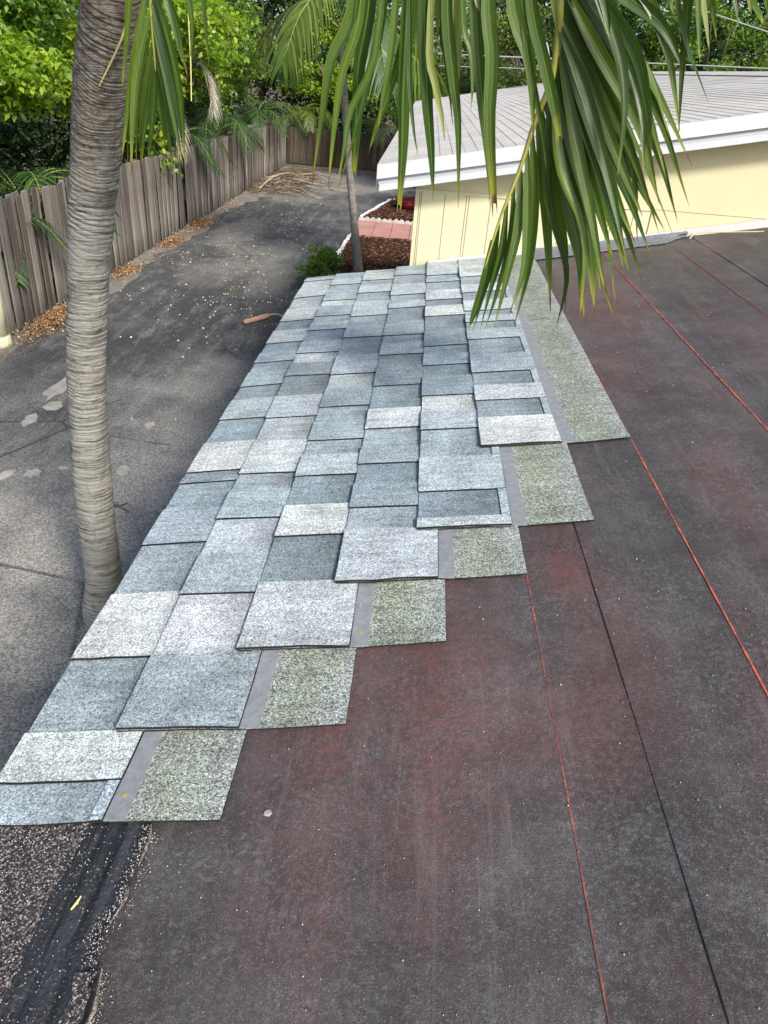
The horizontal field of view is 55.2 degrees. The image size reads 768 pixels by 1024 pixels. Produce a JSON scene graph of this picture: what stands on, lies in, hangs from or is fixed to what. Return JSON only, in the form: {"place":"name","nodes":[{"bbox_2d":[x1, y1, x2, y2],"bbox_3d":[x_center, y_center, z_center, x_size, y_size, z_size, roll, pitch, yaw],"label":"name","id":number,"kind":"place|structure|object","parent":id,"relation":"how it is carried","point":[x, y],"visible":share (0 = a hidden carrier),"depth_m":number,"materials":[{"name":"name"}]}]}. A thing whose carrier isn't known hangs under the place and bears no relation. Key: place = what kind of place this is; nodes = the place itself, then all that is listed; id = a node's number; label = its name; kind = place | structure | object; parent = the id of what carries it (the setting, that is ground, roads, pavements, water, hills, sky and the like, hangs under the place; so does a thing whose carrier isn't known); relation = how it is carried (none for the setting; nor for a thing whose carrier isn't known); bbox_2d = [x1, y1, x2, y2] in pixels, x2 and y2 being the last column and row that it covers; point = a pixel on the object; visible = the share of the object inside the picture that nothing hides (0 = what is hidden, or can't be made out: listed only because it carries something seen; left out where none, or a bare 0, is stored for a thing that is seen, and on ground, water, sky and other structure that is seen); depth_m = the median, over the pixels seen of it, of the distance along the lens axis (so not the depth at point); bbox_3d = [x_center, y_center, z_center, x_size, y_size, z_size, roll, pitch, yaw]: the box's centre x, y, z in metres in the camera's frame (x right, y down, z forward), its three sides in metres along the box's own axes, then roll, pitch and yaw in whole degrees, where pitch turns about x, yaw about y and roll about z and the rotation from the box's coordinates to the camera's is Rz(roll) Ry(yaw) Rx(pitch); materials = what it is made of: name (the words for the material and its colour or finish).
{"place":"outdoors","nodes":[
{"label":"outdoors","id":0,"kind":"place"},
{"bbox_2d":[1,50,395,312],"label":"ground","id":1,"kind":"structure","parent":0,"point":[287,164],"depth_m":26.23,"materials":[{"name":"soil"}]},
{"bbox_2d":[0,20,56,170],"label":"hedge tree","id":2,"kind":"object","parent":1,"relation":"on","point":[5,126],"visible":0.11,"depth_m":15.37,"materials":[{"name":"green plant"}]},
{"bbox_2d":[1,212,66,288],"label":"feather palm","id":3,"kind":"object","parent":1,"relation":"on","point":[21,279],"visible":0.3,"depth_m":9.42,"materials":[{"name":"green plant"}]},
{"bbox_2d":[0,10,71,123],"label":"hedge tree","id":4,"kind":"object","parent":1,"relation":"on","point":[30,73],"visible":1,"depth_m":9.49,"materials":[{"name":"green plant"}]},
{"bbox_2d":[0,0,79,49],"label":"hedge tree","id":5,"kind":"object","parent":1,"relation":"on","point":[27,14],"visible":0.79,"depth_m":11.04,"materials":[{"name":"green plant"}]},
{"bbox_2d":[0,163,123,280],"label":"feather palm","id":6,"kind":"object","parent":1,"relation":"on","point":[34,180],"visible":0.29,"depth_m":10.53,"materials":[{"name":"green plant"}]},
{"bbox_2d":[0,166,289,364],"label":"verge","id":7,"kind":"structure","parent":1,"relation":"on","point":[118,286],"depth_m":12.98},
{"bbox_2d":[0,291,11,348],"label":"utility post","id":8,"kind":"object","parent":7,"relation":"on","point":[5,339],"visible":1,"depth_m":8.73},
{"bbox_2d":[0,116,285,334],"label":"wooden fence","id":9,"kind":"object","parent":7,"relation":"on","point":[132,197],"visible":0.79,"depth_m":12.74,"materials":[{"name":"brown wood"}]},
{"bbox_2d":[36,0,265,177],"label":"hedge tree","id":10,"kind":"object","parent":1,"relation":"on","point":[65,37],"visible":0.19,"depth_m":12.56,"materials":[{"name":"green plant"}]},
{"bbox_2d":[176,115,192,161],"bbox_3d":[-4.063,-7.320,14.060,0.748,1.236,0.569,5,31,1],"label":"dead frond","id":11,"kind":"object","parent":10,"relation":"hanging from","point":[185,144],"visible":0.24,"depth_m":14.23,"materials":[{"name":"beige plant"}]},
{"bbox_2d":[121,126,236,180],"bbox_3d":[-4.601,-7.386,16.022,2.505,1.812,2.542,5,31,1],"label":"feather palm","id":12,"kind":"object","parent":1,"relation":"on","point":[193,137],"visible":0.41,"depth_m":15.60,"materials":[{"name":"green plant"}]},
{"bbox_2d":[145,0,251,202],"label":"hedge tree","id":13,"kind":"object","parent":1,"relation":"on","point":[200,45],"visible":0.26,"depth_m":15.56,"materials":[{"name":"green plant"}]},
{"bbox_2d":[191,60,222,122],"bbox_3d":[-3.906,-9.120,16.044,0.684,1.253,0.536,5,31,1],"label":"dead frond","id":14,"kind":"object","parent":13,"relation":"hanging from","point":[211,90],"visible":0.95,"depth_m":16.09,"materials":[{"name":"beige plant"}]},
{"bbox_2d":[0,74,397,258],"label":"undergrowth","id":15,"kind":"object","parent":1,"relation":"on","point":[54,162],"visible":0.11,"depth_m":15.22,"materials":[{"name":"green plant"}]},
{"bbox_2d":[148,0,274,168],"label":"hedge tree","id":16,"kind":"object","parent":1,"relation":"on","point":[231,88],"visible":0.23,"depth_m":20.47,"materials":[{"name":"green plant"}]},
{"bbox_2d":[180,107,268,195],"bbox_3d":[-4.200,-9.195,18.812,2.687,2.070,3.014,17,33,20],"label":"feather palm","id":17,"kind":"object","parent":1,"relation":"on","point":[221,125],"visible":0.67,"depth_m":17.99,"materials":[{"name":"green plant"}]},
{"bbox_2d":[212,101,309,139],"bbox_3d":[-3.894,-11.556,22.762,3.315,2.059,2.750,5,31,1],"label":"feather palm","id":18,"kind":"object","parent":1,"relation":"on","point":[254,117],"visible":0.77,"depth_m":22.13,"materials":[{"name":"green plant"}]},
{"bbox_2d":[218,0,336,122],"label":"hedge tree","id":19,"kind":"object","parent":1,"relation":"on","point":[271,12],"visible":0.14,"depth_m":28.18,"materials":[{"name":"green plant"}]},
{"bbox_2d":[262,102,332,132],"bbox_3d":[-3.087,-13.867,26.824,3.070,1.920,2.806,5,31,1],"label":"feather palm","id":20,"kind":"object","parent":1,"relation":"on","point":[302,114],"visible":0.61,"depth_m":26.05,"materials":[{"name":"green plant"}]},
{"bbox_2d":[274,13,380,129],"bbox_3d":[-1.982,-15.581,27.006,4.211,4.853,3.600,5,31,1],"label":"hedge tree","id":21,"kind":"object","parent":1,"relation":"on","point":[312,85],"visible":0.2,"depth_m":26.28,"materials":[{"name":"green plant"}]},
{"bbox_2d":[286,126,393,169],"bbox_3d":[1.315,-12.659,26.104,9.608,1.178,0.110,5,31,1],"label":"wooden fence","id":22,"kind":"object","parent":1,"relation":"on","point":[300,150],"visible":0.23,"depth_m":26.13,"materials":[{"name":"brown wood"}]},
{"bbox_2d":[350,112,397,149],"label":"feather palm","id":23,"kind":"object","parent":1,"relation":"on","point":[373,122],"visible":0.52,"depth_m":25.90,"materials":[{"name":"green plant"}]},
{"bbox_2d":[0,219,767,1023],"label":"house","id":24,"kind":"structure","parent":1,"relation":"on","point":[390,477],"depth_m":1.07,"materials":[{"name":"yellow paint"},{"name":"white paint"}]},
{"bbox_2d":[70,896,81,909],"bbox_3d":[-0.351,0.446,0.838,0.007,0.003,0.017,5,31,1],"label":"leaf scrap","id":25,"kind":"object","parent":24,"relation":"on","point":[75,904],"visible":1,"depth_m":0.84,"materials":[{"name":"plant"}]},
{"bbox_2d":[263,810,271,816],"bbox_3d":[-0.146,0.380,0.926,0.011,0.002,0.010,5,31,1],"label":"pebble","id":26,"kind":"object","parent":24,"relation":"on","point":[268,813],"visible":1,"depth_m":0.93,"materials":[{"name":"white stone"}]},
{"bbox_2d":[0,243,767,1023],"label":"loose granules","id":27,"kind":"object","parent":24,"relation":"on","point":[180,887],"visible":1,"depth_m":0.85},
{"bbox_2d":[689,231,763,238],"bbox_3d":[1.486,-1.218,3.210,0.297,0.062,0.092,8,31,6],"label":"pipe","id":28,"kind":"object","parent":24,"relation":"on","point":[725,232],"visible":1,"depth_m":3.20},
{"bbox_2d":[0,0,767,162],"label":"distant wood","id":29,"kind":"object","parent":1,"relation":"on","point":[714,54],"visible":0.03,"depth_m":25.96,"materials":[{"name":"green plant"}]},
{"bbox_2d":[364,48,444,127],"bbox_3d":[0.659,-15.341,27.594,4.348,4.191,3.218,5,31,1],"label":"hedge tree","id":30,"kind":"object","parent":1,"relation":"on","point":[373,110],"visible":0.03,"depth_m":27.06,"materials":[{"name":"green plant"}]},
{"bbox_2d":[541,0,702,70],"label":"broadleaf tree","id":31,"kind":"object","parent":1,"relation":"on","point":[631,16],"visible":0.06,"depth_m":19.98,"materials":[{"name":"green plant"}]},
{"bbox_2d":[637,0,767,70],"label":"broadleaf tree","id":32,"kind":"object","parent":1,"relation":"on","point":[653,42],"visible":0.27,"depth_m":17.61,"materials":[{"name":"green plant"}]},
{"bbox_2d":[0,168,415,771],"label":"driveway","id":33,"kind":"structure","parent":0,"point":[156,378],"depth_m":7.87,"materials":[{"name":"grey asphalt"}]},
{"bbox_2d":[0,470,15,479],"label":"driveway patch","id":34,"kind":"object","parent":33,"relation":"on","point":[6,474],"visible":1,"depth_m":6.28,"materials":[{"name":"grey concrete"}]},
{"bbox_2d":[20,413,37,426],"bbox_3d":[-3.470,-0.904,7.204,0.156,0.001,0.333,5,31,1],"label":"driveway patch","id":35,"kind":"object","parent":33,"relation":"on","point":[30,419],"visible":1,"depth_m":7.21,"materials":[{"name":"grey concrete"}]},
{"bbox_2d":[23,469,40,477],"bbox_3d":[-3.021,-0.335,6.325,0.132,0.001,0.171,5,31,1],"label":"driveway patch","id":36,"kind":"object","parent":33,"relation":"on","point":[32,472],"visible":1,"depth_m":6.33,"materials":[{"name":"grey concrete"}]},
{"bbox_2d":[43,401,62,409],"bbox_3d":[-3.382,-1.090,7.522,0.190,0.001,0.250,5,31,1],"label":"driveway patch","id":37,"kind":"object","parent":33,"relation":"on","point":[56,405],"visible":1,"depth_m":7.51,"materials":[{"name":"grey concrete"}]},
{"bbox_2d":[42,377,66,402],"bbox_3d":[-3.489,-1.360,7.954,0.200,0.001,0.904,8,31,5],"label":"driveway patch","id":38,"kind":"object","parent":33,"relation":"on","point":[60,387],"visible":0.6,"depth_m":7.87,"materials":[{"name":"grey concrete"}]},
{"bbox_2d":[57,466,67,469],"bbox_3d":[-2.817,-0.388,6.441,0.089,0.001,0.073,27,37,32],"label":"driveway patch","id":39,"kind":"object","parent":33,"relation":"on","point":[62,467],"visible":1,"depth_m":6.44,"materials":[{"name":"grey concrete"}]},
{"bbox_2d":[114,502,128,511],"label":"twig","id":40,"kind":"object","parent":33,"relation":"on","point":[121,506],"visible":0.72,"depth_m":5.91,"materials":[{"name":"wood"}]},
{"bbox_2d":[116,465,130,475],"bbox_3d":[-2.301,-0.364,6.473,0.126,0.001,0.200,5,31,1],"label":"driveway patch","id":41,"kind":"object","parent":33,"relation":"on","point":[122,470],"visible":1,"depth_m":6.48,"materials":[{"name":"grey concrete"}]},
{"bbox_2d":[144,421,154,428],"bbox_3d":[-2.317,-0.861,7.291,0.109,0.001,0.154,-14,36,-28],"label":"driveway patch","id":42,"kind":"object","parent":33,"relation":"on","point":[148,425],"visible":1,"depth_m":7.30,"materials":[{"name":"grey concrete"}]},
{"bbox_2d":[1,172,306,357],"bbox_3d":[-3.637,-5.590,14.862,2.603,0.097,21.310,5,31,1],"label":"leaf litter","id":43,"kind":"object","parent":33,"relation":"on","point":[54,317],"visible":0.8,"depth_m":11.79,"materials":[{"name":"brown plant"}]},
{"bbox_2d":[18,183,354,544],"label":"scattered leaves","id":44,"kind":"object","parent":33,"relation":"on","point":[221,292],"visible":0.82,"depth_m":11.71,"materials":[{"name":"brown plant"}]},
{"bbox_2d":[243,313,282,323],"bbox_3d":[-1.718,-2.753,10.424,0.659,0.076,0.191,-16,37,-31],"label":"broken stalk","id":45,"kind":"object","parent":33,"relation":"on","point":[257,318],"visible":0.91,"depth_m":10.37,"materials":[{"name":"brown plant"}]},
{"bbox_2d":[244,167,317,194],"bbox_3d":[-3.043,-10.379,22.904,1.929,0.001,6.842,5,31,1],"label":"soil patch","id":46,"kind":"object","parent":33,"relation":"on","point":[252,190],"visible":0.52,"depth_m":21.81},
{"bbox_2d":[292,187,319,198],"bbox_3d":[-2.230,-8.905,20.456,0.188,0.152,1.544,-16,37,-31],"label":"frond stalk","id":47,"kind":"object","parent":46,"relation":"on","point":[299,188],"visible":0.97,"depth_m":20.38,"materials":[{"name":"brown plant"}]},
{"bbox_2d":[241,165,335,199],"bbox_3d":[-2.848,-10.068,22.199,3.825,0.360,7.232,5,31,1],"label":"frond debris","id":48,"kind":"object","parent":33,"relation":"on","point":[290,182],"visible":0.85,"depth_m":21.99,"materials":[{"name":"brown plant"}]},
{"bbox_2d":[259,172,298,188],"bbox_3d":[-3.111,-9.882,21.813,0.177,0.280,2.636,14,32,16],"label":"frond stalk","id":49,"kind":"object","parent":48,"relation":"on","point":[265,182],"visible":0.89,"depth_m":21.64,"materials":[{"name":"beige plant"}]},
{"bbox_2d":[280,177,322,185],"bbox_3d":[-2.626,-10.043,22.253,1.594,0.162,0.474,20,34,24],"label":"frond stalk","id":50,"kind":"object","parent":48,"relation":"on","point":[287,178],"visible":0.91,"depth_m":22.03,"materials":[{"name":"beige plant"}]},
{"bbox_2d":[297,173,339,178],"bbox_3d":[-2.139,-10.876,23.724,1.417,0.095,0.279,3,31,-3],"label":"frond stalk","id":51,"kind":"object","parent":48,"relation":"on","point":[315,173],"visible":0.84,"depth_m":23.73,"materials":[{"name":"beige plant"}]},
{"bbox_2d":[327,234,350,269],"bbox_3d":[-0.928,-4.658,13.651,0.086,0.112,5.039,6,31,2],"label":"garden border","id":52,"kind":"object","parent":33,"relation":"on","point":[345,241],"visible":0.37,"depth_m":14.77,"materials":[{"name":"white concrete"}]},
{"bbox_2d":[243,0,448,271],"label":"thin palm","id":53,"kind":"object","parent":33,"relation":"on","point":[300,20],"visible":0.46,"depth_m":10.62,"materials":[{"name":"green plant"}]},
{"bbox_2d":[332,235,410,274],"bbox_3d":[-0.218,-4.544,13.584,1.450,0.064,5.300,5,31,1],"label":"mulch bed","id":54,"kind":"object","parent":33,"relation":"on","point":[386,257],"visible":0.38,"depth_m":14.31,"materials":[{"name":"brown wood"}]},
{"bbox_2d":[296,244,346,278],"bbox_3d":[-1.057,-4.140,12.467,0.844,0.622,1.741,5,31,1],"label":"leafy shrub","id":55,"kind":"object","parent":54,"relation":"on","point":[327,256],"visible":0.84,"depth_m":12.18,"materials":[{"name":"green plant"}]},
{"bbox_2d":[360,199,390,217],"bbox_3d":[-0.181,-7.908,19.126,0.080,0.107,3.095,11,32,10],"label":"garden border","id":56,"kind":"object","parent":33,"relation":"on","point":[376,207],"visible":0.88,"depth_m":18.99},
{"bbox_2d":[359,216,412,224],"bbox_3d":[0.079,-7.007,17.672,1.378,0.109,0.075,5,31,0],"label":"garden border","id":57,"kind":"object","parent":33,"relation":"on","point":[378,219],"visible":0.81,"depth_m":17.65,"materials":[{"name":"stone"}]},
{"bbox_2d":[364,199,413,220],"bbox_3d":[0.254,-7.886,19.169,1.400,0.064,3.050,5,31,1],"label":"mulch bed","id":58,"kind":"object","parent":33,"relation":"on","point":[406,219],"visible":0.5,"depth_m":18.39,"materials":[{"name":"brown wood"}]},
{"bbox_2d":[395,197,414,209],"bbox_3d":[0.608,-8.114,19.329,0.656,0.261,0.896,5,31,1],"label":"planter","id":59,"kind":"object","parent":58,"relation":"on","point":[408,203],"visible":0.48,"depth_m":19.10,"materials":[{"name":"red plastic"}]},
{"bbox_2d":[65,0,767,633],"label":"palm tree","id":60,"kind":"object","parent":33,"relation":"on","point":[581,164],"visible":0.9,"depth_m":1.57,"materials":[{"name":"green plant"}]},
{"bbox_2d":[394,63,474,113],"bbox_3d":[1.955,-11.043,21.384,3.445,3.438,3.872,5,31,1],"label":"feather palm","id":61,"kind":"object","parent":33,"relation":"on","point":[442,90],"visible":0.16,"depth_m":20.59,"materials":[{"name":"green plant"}]},
{"bbox_2d":[378,0,524,121],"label":"broadleaf tree","id":62,"kind":"object","parent":33,"relation":"on","point":[441,60],"visible":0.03,"depth_m":21.23,"materials":[{"name":"green plant"}]},
{"bbox_2d":[474,63,541,92],"bbox_3d":[3.005,-8.638,17.419,3.201,3.615,2.756,5,31,1],"label":"broadleaf tree","id":63,"kind":"object","parent":33,"relation":"on","point":[519,76],"visible":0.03,"depth_m":16.60,"materials":[{"name":"green plant"}]},
{"bbox_2d":[442,0,628,96],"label":"broadleaf tree","id":64,"kind":"object","parent":33,"relation":"on","point":[506,38],"visible":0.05,"depth_m":18.24,"materials":[{"name":"green plant"}]},
{"bbox_2d":[350,220,412,240],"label":"garden path","id":65,"kind":"structure","parent":0,"point":[377,229],"depth_m":16.72,"materials":[{"name":"pink concrete"}]},
{"bbox_2d":[74,0,764,82],"label":"sky","id":66,"kind":"structure","parent":0,"point":[172,0],"materials":[{"name":"white"}]},
{"bbox_2d":[439,65,537,68],"bbox_3d":[2.441,-8.005,13.255,2.886,0.140,0.016,5,31,1],"label":"power cable","id":67,"kind":"object","parent":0,"point":[499,67],"visible":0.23,"depth_m":13.26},
{"bbox_2d":[376,71,767,265],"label":"yellow house","id":68,"kind":"structure","parent":0,"point":[724,139],"depth_m":3.27,"materials":[{"name":"paint"}]},
{"bbox_2d":[438,53,767,68],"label":"power cable","id":69,"kind":"object","parent":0,"point":[657,63],"visible":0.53,"depth_m":11.73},
{"bbox_2d":[673,0,767,32],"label":"power cable","id":70,"kind":"object","parent":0,"point":[736,21],"visible":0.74,"depth_m":11.82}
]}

